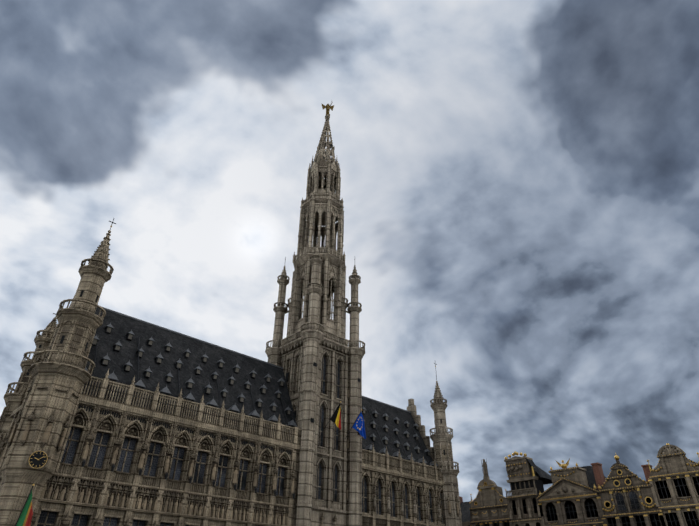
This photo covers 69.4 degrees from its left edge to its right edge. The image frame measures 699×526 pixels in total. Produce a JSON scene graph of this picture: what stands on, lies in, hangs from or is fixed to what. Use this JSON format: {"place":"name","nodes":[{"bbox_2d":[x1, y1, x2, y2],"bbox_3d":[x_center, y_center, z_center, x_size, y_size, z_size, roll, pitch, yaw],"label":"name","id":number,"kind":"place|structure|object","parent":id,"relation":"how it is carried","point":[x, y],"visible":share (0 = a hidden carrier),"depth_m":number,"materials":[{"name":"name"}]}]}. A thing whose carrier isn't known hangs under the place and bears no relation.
{"place":"outdoors","nodes":[
{"label":"outdoors","id":0,"kind":"place"},
{"bbox_2d":[0,102,461,525],"bbox_3d":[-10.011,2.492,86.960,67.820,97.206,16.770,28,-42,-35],"label":"town hall","id":1,"kind":"structure","parent":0,"point":[108,417],"depth_m":61.95,"materials":[{"name":"stone"}]},
{"bbox_2d":[15,401,361,525],"bbox_3d":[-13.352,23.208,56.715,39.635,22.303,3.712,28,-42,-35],"label":"flagpoles","id":2,"kind":"object","parent":1,"relation":"attached to","point":[34,484],"visible":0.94,"depth_m":42.05,"materials":[{"name":"grey metal"}]},
{"bbox_2d":[16,491,32,525],"bbox_3d":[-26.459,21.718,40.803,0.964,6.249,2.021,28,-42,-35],"label":"flag","id":3,"kind":"object","parent":2,"relation":"attached to","point":[25,518],"visible":0.96,"depth_m":41.23,"materials":[{"name":"multicoloured fabric"}]},
{"bbox_2d":[330,404,340,428],"bbox_3d":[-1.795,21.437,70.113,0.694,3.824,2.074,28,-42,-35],"label":"belgian flag","id":4,"kind":"object","parent":2,"relation":"attached to","point":[336,418],"visible":0.96,"depth_m":70.03,"materials":[{"name":"multicoloured fabric"}]},
{"bbox_2d":[352,412,365,438],"bbox_3d":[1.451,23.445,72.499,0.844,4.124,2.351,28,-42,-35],"label":"european union flag","id":5,"kind":"object","parent":2,"relation":"attached to","point":[358,426],"visible":0.98,"depth_m":72.41,"materials":[{"name":"blue fabric"}]},
{"bbox_2d":[0,0,698,501],"label":"sky","id":6,"kind":"structure","parent":0,"point":[519,190],"materials":[{"name":"grey"}]},
{"bbox_2d":[459,496,476,525],"bbox_3d":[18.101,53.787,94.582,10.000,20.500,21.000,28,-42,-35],"label":"street houses","id":7,"kind":"structure","parent":0,"point":[465,515],"depth_m":91.62,"materials":[{"name":"stone"}]},
{"bbox_2d":[469,443,698,525],"bbox_3d":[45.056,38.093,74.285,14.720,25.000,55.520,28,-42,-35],"label":"row of buildings","id":8,"kind":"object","parent":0,"point":[666,493],"depth_m":75.75,"materials":[{"name":"stone"}]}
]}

